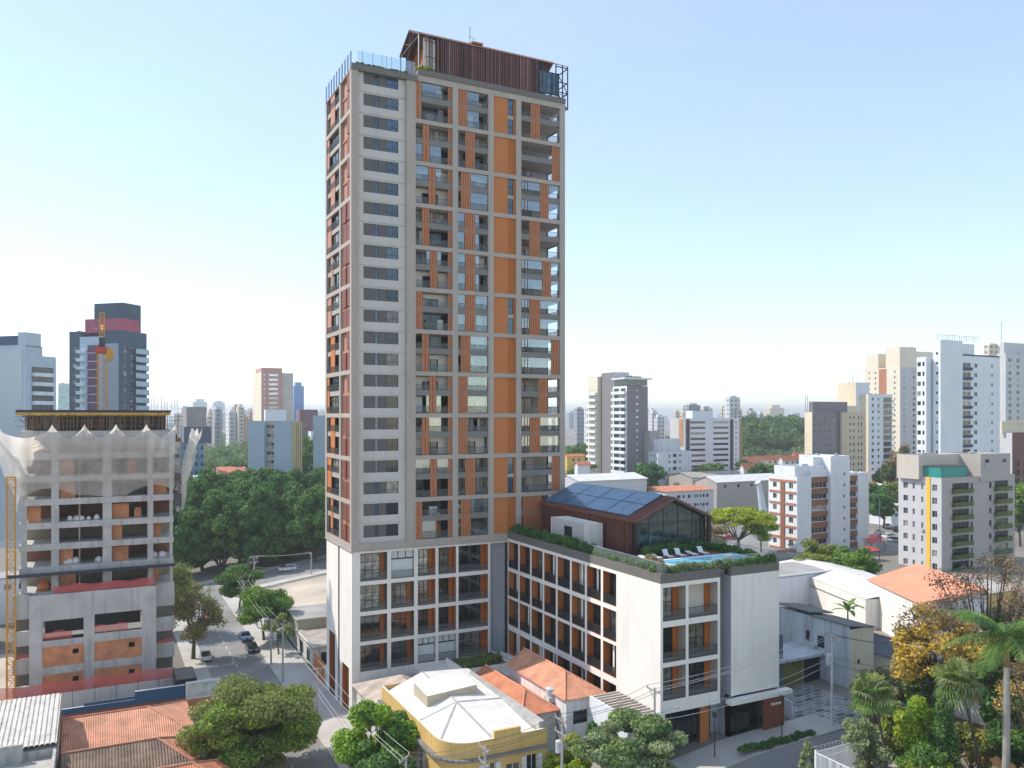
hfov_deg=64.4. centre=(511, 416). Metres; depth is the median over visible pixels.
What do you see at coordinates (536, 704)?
tiled house
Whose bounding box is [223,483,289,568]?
dense tree
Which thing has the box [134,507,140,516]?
brick stack
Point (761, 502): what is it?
street funnel
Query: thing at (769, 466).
town tree
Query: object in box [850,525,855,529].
window
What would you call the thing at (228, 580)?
street tree
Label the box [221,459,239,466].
town tree
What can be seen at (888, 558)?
ground
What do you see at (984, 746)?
garden tree
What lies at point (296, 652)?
overhead wire
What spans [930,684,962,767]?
cypress
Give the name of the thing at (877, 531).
parked car
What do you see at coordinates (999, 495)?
window
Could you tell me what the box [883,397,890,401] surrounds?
window
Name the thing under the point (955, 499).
window
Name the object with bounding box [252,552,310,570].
overhead wire
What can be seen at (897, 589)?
white house
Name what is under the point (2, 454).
debris net
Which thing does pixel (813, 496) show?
window
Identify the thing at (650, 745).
street tree
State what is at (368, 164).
window
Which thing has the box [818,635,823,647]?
window
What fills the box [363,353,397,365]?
window
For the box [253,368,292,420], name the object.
apartment tower
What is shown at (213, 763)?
tiled house
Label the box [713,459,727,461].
window
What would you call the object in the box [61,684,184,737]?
hoarding
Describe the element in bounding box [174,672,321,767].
street tree
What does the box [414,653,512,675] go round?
courtyard terrace
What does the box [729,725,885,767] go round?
front road
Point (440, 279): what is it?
apartment tower
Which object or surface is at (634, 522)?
pool house
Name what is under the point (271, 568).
pavement
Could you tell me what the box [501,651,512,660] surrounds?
terrace wall
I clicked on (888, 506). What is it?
street tree
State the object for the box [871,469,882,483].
town tree
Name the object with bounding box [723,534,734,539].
parked car
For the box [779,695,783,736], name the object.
street lamp
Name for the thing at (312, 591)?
vacant lot
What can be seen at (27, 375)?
office tower
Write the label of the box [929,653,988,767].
fan palm
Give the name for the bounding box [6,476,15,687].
hoist mast
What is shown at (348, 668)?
entrance window
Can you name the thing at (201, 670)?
pavement
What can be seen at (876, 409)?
apartment tower
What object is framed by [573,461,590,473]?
villa
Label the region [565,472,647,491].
warehouse
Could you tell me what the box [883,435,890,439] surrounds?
window
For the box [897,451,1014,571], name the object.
apartment block
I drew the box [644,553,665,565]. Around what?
roof planting
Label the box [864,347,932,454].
apartment tower
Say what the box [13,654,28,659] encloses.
safety net
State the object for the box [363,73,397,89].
window
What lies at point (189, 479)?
dense tree
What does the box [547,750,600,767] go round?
courtyard
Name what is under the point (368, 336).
window
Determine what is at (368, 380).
window
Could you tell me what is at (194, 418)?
office block
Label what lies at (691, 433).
window
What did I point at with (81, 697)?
site wall
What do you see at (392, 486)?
window
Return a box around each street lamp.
[712,712,716,756]
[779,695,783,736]
[872,493,879,545]
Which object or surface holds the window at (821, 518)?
in the apartment block at (821, 499)
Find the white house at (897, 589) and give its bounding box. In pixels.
[867,563,986,659]
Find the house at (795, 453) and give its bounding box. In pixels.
[791,452,804,454]
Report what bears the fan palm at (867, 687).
on the ground at (888, 558)
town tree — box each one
[213,450,233,459]
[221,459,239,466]
[565,468,590,474]
[573,443,586,448]
[585,460,596,471]
[633,461,667,491]
[691,465,716,471]
[698,463,724,470]
[764,464,779,468]
[869,482,891,495]
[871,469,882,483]
[879,481,897,502]
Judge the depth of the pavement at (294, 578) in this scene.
193.00 m
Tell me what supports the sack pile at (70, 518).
on the unfinished building at (117, 534)
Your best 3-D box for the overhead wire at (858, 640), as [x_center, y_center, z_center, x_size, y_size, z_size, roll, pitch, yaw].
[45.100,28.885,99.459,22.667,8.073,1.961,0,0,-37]
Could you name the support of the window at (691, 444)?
in the apartment tower at (705, 437)
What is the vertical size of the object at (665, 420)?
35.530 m
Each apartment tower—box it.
[69,296,148,409]
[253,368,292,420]
[325,51,565,713]
[586,368,651,476]
[670,407,741,470]
[805,395,864,471]
[838,375,893,481]
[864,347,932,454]
[917,334,999,452]
[997,342,1023,452]
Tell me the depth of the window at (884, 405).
361.88 m
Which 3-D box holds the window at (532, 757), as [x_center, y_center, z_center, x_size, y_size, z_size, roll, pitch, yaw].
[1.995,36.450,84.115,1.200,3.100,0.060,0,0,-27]
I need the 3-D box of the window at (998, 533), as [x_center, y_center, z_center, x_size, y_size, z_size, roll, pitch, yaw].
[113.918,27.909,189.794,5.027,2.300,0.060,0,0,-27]
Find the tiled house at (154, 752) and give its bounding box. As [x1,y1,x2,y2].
[60,736,201,767]
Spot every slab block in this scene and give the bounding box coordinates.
[248,421,301,472]
[313,416,324,468]
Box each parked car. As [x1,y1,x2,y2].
[199,649,211,661]
[239,631,251,641]
[245,641,258,652]
[278,564,296,571]
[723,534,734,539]
[869,534,881,538]
[874,529,884,534]
[881,523,891,528]
[882,533,896,538]
[885,536,897,542]
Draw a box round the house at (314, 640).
[295,626,326,666]
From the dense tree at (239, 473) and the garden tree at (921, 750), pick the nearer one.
the garden tree at (921, 750)
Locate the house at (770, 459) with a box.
[762,455,781,464]
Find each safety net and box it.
[0,668,173,700]
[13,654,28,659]
[43,630,71,639]
[53,578,154,593]
[94,622,127,632]
[156,638,172,643]
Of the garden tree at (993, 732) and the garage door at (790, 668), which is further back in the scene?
the garage door at (790, 668)
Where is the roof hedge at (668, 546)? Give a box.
[640,540,706,555]
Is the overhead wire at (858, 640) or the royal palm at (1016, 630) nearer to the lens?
the royal palm at (1016, 630)
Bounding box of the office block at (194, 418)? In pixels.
[180,407,210,474]
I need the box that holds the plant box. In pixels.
[551,516,602,548]
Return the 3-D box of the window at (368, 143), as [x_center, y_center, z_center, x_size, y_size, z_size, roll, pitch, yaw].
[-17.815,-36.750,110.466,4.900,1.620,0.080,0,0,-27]
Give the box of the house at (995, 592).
[954,574,1021,610]
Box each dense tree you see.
[173,500,220,571]
[175,474,192,488]
[175,475,215,570]
[185,489,255,573]
[195,467,233,494]
[212,476,271,563]
[223,467,255,485]
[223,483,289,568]
[248,466,297,497]
[257,492,311,564]
[283,487,326,561]
[284,480,314,555]
[285,468,310,491]
[297,466,324,488]
[312,484,326,546]
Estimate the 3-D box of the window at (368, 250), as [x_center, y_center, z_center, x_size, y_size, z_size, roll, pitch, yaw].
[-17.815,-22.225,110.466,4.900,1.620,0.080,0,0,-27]
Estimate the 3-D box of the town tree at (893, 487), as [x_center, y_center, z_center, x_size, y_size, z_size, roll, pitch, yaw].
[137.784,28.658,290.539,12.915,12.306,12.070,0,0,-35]
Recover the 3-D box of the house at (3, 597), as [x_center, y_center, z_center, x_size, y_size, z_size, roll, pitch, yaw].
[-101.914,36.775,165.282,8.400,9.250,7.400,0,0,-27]
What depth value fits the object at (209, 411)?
733.10 m
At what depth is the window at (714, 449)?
420.35 m
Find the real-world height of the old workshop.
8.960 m
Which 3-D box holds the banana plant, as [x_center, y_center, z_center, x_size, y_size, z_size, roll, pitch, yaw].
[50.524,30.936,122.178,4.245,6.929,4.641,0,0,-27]
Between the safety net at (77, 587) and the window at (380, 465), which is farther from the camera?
the safety net at (77, 587)
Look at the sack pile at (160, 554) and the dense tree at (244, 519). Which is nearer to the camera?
the sack pile at (160, 554)
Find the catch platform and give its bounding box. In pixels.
[7,563,174,584]
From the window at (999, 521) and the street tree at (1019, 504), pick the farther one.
the street tree at (1019, 504)
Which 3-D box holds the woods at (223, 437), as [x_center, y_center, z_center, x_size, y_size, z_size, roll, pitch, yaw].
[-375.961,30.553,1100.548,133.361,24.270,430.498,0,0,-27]
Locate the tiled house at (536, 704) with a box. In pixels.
[476,664,559,752]
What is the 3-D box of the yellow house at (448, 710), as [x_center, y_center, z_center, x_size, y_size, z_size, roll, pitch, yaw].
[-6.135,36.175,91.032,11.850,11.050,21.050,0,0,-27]
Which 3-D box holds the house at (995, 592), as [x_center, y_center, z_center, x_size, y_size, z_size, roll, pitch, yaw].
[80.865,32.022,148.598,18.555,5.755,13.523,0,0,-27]
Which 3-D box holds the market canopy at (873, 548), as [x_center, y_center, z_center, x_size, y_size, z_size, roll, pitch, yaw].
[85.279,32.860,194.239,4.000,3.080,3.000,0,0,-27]
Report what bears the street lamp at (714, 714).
on the pavement at (727, 754)
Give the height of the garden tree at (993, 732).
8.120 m
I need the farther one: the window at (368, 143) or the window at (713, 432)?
the window at (713, 432)
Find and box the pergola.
[589,691,653,738]
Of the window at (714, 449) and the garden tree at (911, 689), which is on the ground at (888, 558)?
the garden tree at (911, 689)
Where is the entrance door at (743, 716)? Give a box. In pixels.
[731,701,756,735]
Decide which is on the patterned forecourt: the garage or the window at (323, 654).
the garage
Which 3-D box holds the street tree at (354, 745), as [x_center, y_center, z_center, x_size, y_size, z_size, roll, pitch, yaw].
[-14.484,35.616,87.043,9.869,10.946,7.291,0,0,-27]
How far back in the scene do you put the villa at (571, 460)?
346.23 m
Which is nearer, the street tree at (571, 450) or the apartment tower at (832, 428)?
the apartment tower at (832, 428)
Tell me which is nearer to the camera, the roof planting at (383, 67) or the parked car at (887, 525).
the roof planting at (383, 67)
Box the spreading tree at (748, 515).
[709,506,774,547]
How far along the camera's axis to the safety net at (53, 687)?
116.96 m
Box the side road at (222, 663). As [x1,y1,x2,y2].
[192,594,337,767]
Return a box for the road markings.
[217,630,292,767]
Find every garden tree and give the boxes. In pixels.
[839,716,894,767]
[849,667,883,694]
[850,669,902,729]
[877,699,921,762]
[892,694,935,751]
[894,748,915,767]
[898,665,906,708]
[900,672,942,710]
[902,746,953,767]
[908,741,935,766]
[954,721,1001,767]
[958,610,1023,702]
[978,689,1023,767]
[1011,689,1023,722]
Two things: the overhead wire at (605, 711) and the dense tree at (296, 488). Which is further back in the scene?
the dense tree at (296, 488)
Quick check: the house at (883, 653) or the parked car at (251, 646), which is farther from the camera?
the parked car at (251, 646)
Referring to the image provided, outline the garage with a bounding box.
[779,634,826,687]
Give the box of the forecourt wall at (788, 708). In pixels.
[784,698,792,719]
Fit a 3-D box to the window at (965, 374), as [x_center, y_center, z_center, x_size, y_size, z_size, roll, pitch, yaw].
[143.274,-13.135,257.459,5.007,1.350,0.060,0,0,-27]
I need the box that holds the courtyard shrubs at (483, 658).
[457,652,501,668]
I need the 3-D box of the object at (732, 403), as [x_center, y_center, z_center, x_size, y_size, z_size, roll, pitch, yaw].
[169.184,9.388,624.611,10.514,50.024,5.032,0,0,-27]
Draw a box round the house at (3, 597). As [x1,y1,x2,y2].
[0,571,20,624]
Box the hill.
[750,431,804,454]
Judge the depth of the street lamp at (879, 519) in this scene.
214.93 m
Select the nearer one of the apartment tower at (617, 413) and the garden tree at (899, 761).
the garden tree at (899, 761)
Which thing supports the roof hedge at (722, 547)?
on the apartment wing
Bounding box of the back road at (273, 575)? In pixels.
[174,558,326,596]
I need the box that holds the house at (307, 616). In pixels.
[285,603,326,645]
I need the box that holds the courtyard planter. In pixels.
[446,651,508,672]
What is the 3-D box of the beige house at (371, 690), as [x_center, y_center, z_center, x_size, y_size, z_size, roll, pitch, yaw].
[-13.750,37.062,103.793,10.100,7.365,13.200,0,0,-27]
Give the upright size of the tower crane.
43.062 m
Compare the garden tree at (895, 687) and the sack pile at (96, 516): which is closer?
the garden tree at (895, 687)
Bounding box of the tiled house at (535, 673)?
[505,647,605,750]
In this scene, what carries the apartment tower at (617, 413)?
on the ground at (888, 558)
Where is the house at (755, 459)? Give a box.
[743,456,762,462]
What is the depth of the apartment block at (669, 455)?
350.38 m
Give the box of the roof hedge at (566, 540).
[510,524,596,553]
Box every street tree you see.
[140,561,200,615]
[173,582,229,658]
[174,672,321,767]
[213,563,264,607]
[236,585,293,639]
[261,612,292,653]
[302,435,312,474]
[329,699,419,767]
[355,747,417,767]
[565,445,587,460]
[570,707,688,767]
[711,523,728,543]
[733,459,753,469]
[744,510,779,551]
[746,462,773,473]
[792,538,840,561]
[798,739,818,767]
[829,545,882,574]
[869,491,897,527]
[880,443,910,482]
[1015,478,1023,546]
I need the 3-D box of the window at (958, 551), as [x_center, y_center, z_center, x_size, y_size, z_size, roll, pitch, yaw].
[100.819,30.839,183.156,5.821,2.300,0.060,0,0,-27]
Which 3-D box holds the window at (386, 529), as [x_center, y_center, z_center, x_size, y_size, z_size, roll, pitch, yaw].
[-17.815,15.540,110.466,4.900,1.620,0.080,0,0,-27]
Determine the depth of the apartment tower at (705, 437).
417.88 m
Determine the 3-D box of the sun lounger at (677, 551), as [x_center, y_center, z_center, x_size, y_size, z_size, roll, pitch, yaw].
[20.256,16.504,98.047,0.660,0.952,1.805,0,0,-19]
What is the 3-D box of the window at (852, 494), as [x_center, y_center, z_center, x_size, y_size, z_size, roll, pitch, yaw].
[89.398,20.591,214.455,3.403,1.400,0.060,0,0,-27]
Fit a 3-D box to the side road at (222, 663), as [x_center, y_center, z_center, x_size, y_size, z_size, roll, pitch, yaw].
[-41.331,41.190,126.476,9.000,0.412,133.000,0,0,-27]
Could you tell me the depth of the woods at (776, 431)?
580.18 m
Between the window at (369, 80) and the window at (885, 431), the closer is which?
the window at (369, 80)
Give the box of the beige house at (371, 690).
[351,674,416,735]
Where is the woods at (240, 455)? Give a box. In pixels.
[177,441,247,470]
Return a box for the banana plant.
[831,598,862,618]
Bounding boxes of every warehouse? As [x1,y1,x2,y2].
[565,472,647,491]
[668,470,738,485]
[695,473,772,510]
[779,558,879,628]
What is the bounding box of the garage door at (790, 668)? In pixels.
[783,660,802,686]
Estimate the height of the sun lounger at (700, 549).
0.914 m
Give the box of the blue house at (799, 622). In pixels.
[779,602,874,688]
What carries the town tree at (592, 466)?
on the ground at (888, 558)
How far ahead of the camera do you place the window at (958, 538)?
183.12 m
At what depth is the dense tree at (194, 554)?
204.10 m
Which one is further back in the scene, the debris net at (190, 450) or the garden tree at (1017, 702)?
the debris net at (190, 450)
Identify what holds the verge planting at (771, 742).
on the pavement at (727, 754)
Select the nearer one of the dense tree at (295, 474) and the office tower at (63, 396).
the dense tree at (295, 474)
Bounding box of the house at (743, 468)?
[738,462,761,473]
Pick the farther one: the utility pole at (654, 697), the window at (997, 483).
the window at (997, 483)
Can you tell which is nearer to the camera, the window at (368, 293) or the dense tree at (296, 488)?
the window at (368, 293)
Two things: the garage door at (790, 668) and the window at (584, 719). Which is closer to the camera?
the window at (584, 719)
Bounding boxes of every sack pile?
[37,579,50,590]
[59,557,78,563]
[67,515,84,520]
[87,514,99,519]
[95,556,102,561]
[153,551,165,557]
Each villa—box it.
[214,466,242,475]
[565,454,584,472]
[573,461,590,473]
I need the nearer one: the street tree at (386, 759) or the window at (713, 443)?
the street tree at (386, 759)
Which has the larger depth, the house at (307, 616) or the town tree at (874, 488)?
the town tree at (874, 488)
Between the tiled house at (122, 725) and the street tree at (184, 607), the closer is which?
the tiled house at (122, 725)
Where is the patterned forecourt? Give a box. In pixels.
[784,682,850,719]
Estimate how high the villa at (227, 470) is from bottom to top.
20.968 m
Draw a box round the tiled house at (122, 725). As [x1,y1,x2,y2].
[61,699,193,751]
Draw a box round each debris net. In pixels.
[0,424,175,495]
[0,429,20,507]
[175,428,201,511]
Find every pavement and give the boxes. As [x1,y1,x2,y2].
[173,618,211,679]
[197,555,326,584]
[221,594,353,767]
[257,570,326,586]
[669,714,843,767]
[815,701,905,727]
[881,753,964,767]
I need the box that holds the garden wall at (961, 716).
[952,694,1023,767]
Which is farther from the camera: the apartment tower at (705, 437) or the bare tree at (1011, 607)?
the apartment tower at (705, 437)
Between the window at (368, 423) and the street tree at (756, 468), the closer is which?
the window at (368, 423)
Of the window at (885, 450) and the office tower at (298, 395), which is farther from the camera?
the office tower at (298, 395)
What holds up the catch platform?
attached to the unfinished building at (117, 534)
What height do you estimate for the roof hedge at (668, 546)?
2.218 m
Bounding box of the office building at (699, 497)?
[647,484,714,513]
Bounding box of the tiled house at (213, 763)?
[158,758,229,767]
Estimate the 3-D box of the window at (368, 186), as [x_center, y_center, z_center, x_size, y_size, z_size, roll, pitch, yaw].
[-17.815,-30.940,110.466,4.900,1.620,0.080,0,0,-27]
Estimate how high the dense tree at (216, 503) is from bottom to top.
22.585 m
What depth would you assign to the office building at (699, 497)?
271.53 m
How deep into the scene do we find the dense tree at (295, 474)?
245.78 m
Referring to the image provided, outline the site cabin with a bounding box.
[173,666,196,698]
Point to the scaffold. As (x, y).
(73, 420)
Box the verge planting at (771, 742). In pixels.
[736,729,816,752]
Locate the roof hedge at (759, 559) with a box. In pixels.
[721,553,776,568]
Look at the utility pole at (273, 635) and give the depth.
133.47 m
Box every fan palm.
[848,671,899,767]
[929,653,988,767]
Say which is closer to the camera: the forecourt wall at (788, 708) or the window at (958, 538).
the forecourt wall at (788, 708)
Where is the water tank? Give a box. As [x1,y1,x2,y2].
[544,686,554,702]
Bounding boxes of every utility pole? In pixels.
[237,580,248,610]
[264,617,280,664]
[275,622,289,681]
[308,666,324,709]
[399,752,409,767]
[478,742,488,767]
[555,714,586,767]
[646,684,679,716]
[825,631,836,724]
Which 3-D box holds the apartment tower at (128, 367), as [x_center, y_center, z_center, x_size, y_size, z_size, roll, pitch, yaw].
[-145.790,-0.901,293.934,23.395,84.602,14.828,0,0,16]
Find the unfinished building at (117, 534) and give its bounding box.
[12,429,173,696]
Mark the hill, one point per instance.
(766, 446)
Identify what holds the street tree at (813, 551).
on the ground at (888, 558)
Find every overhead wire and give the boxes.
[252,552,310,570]
[278,623,315,690]
[309,668,405,758]
[400,742,485,760]
[481,715,564,767]
[558,685,657,750]
[648,632,835,718]
[828,632,885,672]
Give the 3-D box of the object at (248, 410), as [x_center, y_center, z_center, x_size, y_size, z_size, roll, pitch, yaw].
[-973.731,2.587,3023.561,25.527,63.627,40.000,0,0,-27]
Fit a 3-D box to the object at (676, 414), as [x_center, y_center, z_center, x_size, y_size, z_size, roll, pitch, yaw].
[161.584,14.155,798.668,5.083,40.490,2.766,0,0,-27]
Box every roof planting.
[356,62,412,73]
[415,65,435,71]
[592,548,663,572]
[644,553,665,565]
[662,559,722,573]
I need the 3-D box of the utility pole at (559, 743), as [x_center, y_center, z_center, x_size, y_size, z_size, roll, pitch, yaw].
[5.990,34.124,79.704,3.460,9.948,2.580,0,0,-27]
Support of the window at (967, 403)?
in the apartment tower at (958, 396)
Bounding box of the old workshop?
[0,693,61,767]
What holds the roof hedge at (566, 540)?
on the apartment wing
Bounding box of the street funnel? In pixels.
[755,480,767,512]
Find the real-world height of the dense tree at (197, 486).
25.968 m
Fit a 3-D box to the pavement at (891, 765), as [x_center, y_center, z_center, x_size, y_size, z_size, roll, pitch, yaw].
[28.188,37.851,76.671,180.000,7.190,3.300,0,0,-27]
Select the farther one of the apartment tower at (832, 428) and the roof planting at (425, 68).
the apartment tower at (832, 428)
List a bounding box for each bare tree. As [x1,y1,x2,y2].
[923,549,1023,693]
[991,645,1023,733]
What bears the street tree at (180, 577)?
on the ground at (888, 558)
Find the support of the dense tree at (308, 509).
on the ground at (888, 558)
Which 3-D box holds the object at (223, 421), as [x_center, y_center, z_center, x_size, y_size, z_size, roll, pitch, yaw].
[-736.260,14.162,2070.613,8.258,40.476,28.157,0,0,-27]
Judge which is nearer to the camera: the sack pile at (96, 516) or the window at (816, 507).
the sack pile at (96, 516)
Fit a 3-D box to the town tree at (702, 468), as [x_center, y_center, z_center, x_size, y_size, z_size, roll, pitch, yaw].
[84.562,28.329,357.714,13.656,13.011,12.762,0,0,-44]
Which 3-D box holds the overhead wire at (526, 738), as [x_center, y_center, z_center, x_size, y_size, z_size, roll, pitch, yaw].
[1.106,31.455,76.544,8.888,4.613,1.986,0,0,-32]
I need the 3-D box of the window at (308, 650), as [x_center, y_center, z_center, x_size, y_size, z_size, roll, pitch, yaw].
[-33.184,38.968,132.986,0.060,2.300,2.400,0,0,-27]
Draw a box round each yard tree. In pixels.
[542,732,592,767]
[555,763,586,767]
[583,719,598,761]
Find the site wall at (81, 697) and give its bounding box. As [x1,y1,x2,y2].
[2,678,172,708]
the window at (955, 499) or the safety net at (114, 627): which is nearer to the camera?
the safety net at (114, 627)
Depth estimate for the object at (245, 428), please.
742.57 m
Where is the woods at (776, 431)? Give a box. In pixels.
[665,413,804,458]
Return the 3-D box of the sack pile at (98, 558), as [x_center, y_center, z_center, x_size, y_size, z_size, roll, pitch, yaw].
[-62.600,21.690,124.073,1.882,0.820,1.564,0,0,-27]
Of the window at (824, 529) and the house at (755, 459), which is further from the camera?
the house at (755, 459)
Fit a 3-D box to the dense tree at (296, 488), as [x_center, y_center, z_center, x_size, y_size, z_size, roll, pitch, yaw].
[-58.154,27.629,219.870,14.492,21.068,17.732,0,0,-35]
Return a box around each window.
[300,640,302,653]
[307,647,309,661]
[321,652,326,664]
[334,634,334,691]
[348,668,348,707]
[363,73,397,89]
[363,93,397,110]
[363,115,397,131]
[363,137,397,153]
[363,158,397,174]
[363,180,397,195]
[363,201,397,216]
[363,223,397,237]
[363,245,397,259]
[363,266,397,280]
[363,288,397,301]
[363,310,397,322]
[363,331,397,344]
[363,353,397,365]
[363,374,397,386]
[363,396,397,407]
[363,418,397,429]
[363,439,397,450]
[363,460,397,472]
[363,481,397,494]
[363,502,397,515]
[363,524,397,537]
[420,749,422,767]
[487,762,494,767]
[506,762,518,767]
[527,753,536,767]
[539,70,558,95]
[573,709,586,723]
[690,421,704,423]
[690,427,704,428]
[690,432,704,434]
[690,438,704,439]
[690,443,704,445]
[690,449,704,450]
[691,454,704,456]
[713,421,727,422]
[713,427,727,428]
[713,432,727,433]
[713,437,727,439]
[713,443,727,444]
[713,448,727,450]
[713,453,727,455]
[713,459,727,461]
[806,630,809,640]
[811,482,826,487]
[811,493,826,498]
[811,505,826,510]
[811,516,826,521]
[811,527,826,533]
[815,538,826,543]
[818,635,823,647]
[850,481,855,485]
[850,492,855,496]
[850,503,855,507]
[850,514,855,518]
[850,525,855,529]
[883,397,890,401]
[883,404,890,408]
[883,410,890,414]
[883,416,890,420]
[883,423,890,426]
[883,429,890,433]
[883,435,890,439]
[883,442,890,445]
[883,448,890,452]
[883,454,889,458]
[952,483,967,488]
[952,496,967,502]
[952,508,967,515]
[952,521,967,528]
[952,534,967,541]
[952,547,967,554]
[952,560,967,568]
[963,372,969,376]
[963,401,969,405]
[963,420,969,424]
[995,480,1006,486]
[995,493,1006,498]
[995,505,1006,511]
[995,518,1006,524]
[995,530,1006,537]
[995,543,1006,549]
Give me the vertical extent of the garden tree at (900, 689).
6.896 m
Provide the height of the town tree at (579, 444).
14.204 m
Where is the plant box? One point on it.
(588, 531)
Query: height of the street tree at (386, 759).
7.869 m
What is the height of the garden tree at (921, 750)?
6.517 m
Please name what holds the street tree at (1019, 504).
on the ground at (888, 558)
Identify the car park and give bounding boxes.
[717,525,897,558]
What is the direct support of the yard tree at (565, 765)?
on the ground at (888, 558)
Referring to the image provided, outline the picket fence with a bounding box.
[814,730,883,767]
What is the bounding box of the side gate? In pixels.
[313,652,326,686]
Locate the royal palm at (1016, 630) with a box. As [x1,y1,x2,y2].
[940,609,1023,767]
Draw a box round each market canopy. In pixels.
[859,546,879,560]
[863,537,885,550]
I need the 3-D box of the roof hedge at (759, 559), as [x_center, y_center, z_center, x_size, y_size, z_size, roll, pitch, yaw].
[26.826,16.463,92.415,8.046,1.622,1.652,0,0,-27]
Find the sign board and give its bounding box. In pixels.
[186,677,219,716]
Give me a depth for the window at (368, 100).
110.42 m
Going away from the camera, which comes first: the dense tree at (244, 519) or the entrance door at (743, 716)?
the entrance door at (743, 716)
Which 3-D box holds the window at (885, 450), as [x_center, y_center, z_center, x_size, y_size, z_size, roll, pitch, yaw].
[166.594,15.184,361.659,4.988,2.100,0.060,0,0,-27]
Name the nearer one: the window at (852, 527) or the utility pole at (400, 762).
the utility pole at (400, 762)
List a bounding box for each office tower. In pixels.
[0,321,55,547]
[58,383,68,409]
[293,382,303,420]
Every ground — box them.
[0,418,1023,767]
[0,653,13,687]
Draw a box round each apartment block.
[296,409,317,467]
[644,431,690,485]
[769,454,868,551]
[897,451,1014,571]
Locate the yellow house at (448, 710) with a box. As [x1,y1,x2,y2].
[377,668,549,767]
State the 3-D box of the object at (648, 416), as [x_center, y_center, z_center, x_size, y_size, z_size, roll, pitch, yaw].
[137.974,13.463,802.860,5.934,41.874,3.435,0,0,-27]
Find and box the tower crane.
[95,312,113,409]
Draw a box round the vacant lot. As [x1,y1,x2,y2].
[267,575,326,629]
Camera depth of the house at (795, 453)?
442.13 m
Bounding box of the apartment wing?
[508,531,792,742]
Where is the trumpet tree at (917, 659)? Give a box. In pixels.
[889,601,1003,699]
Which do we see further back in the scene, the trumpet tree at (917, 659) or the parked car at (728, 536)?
the parked car at (728, 536)
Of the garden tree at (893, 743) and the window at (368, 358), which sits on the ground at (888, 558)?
the garden tree at (893, 743)
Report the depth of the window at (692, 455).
413.84 m
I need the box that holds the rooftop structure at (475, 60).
[399,30,567,119]
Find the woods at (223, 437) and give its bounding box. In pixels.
[204,433,225,445]
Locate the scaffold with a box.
[14,394,182,517]
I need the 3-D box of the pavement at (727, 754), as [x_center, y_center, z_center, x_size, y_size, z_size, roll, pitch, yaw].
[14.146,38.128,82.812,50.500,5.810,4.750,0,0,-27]
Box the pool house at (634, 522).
[540,482,711,555]
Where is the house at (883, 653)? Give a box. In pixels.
[874,633,898,671]
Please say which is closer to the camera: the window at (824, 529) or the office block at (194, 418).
the window at (824, 529)
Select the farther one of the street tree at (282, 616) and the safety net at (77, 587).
the street tree at (282, 616)
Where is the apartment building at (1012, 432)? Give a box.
[1000,421,1023,484]
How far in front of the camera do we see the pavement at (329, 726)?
126.61 m
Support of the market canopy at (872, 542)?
on the ground at (888, 558)
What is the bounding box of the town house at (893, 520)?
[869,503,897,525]
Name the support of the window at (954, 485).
in the apartment block at (956, 510)
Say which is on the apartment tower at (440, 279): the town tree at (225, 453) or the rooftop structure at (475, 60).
the rooftop structure at (475, 60)
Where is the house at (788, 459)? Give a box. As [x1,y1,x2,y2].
[777,455,798,464]
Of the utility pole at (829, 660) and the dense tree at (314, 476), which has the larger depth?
the dense tree at (314, 476)
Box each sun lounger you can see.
[662,549,673,558]
[674,548,685,557]
[696,546,708,554]
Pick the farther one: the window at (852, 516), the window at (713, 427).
the window at (713, 427)
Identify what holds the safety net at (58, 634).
attached to the unfinished building at (117, 534)
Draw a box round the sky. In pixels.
[0,0,1023,418]
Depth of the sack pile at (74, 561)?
121.73 m
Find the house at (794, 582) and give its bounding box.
[779,562,834,606]
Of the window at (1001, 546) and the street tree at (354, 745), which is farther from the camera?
the window at (1001, 546)
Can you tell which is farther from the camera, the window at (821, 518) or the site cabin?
the window at (821, 518)
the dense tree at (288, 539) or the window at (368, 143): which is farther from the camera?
the dense tree at (288, 539)
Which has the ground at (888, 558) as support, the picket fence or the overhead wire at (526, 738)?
the picket fence
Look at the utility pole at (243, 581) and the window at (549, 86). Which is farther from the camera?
the utility pole at (243, 581)
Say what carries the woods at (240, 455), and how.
on the ground at (888, 558)
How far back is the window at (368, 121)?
110.42 m
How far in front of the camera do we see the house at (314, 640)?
134.71 m
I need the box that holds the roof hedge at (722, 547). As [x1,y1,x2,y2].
[705,542,757,556]

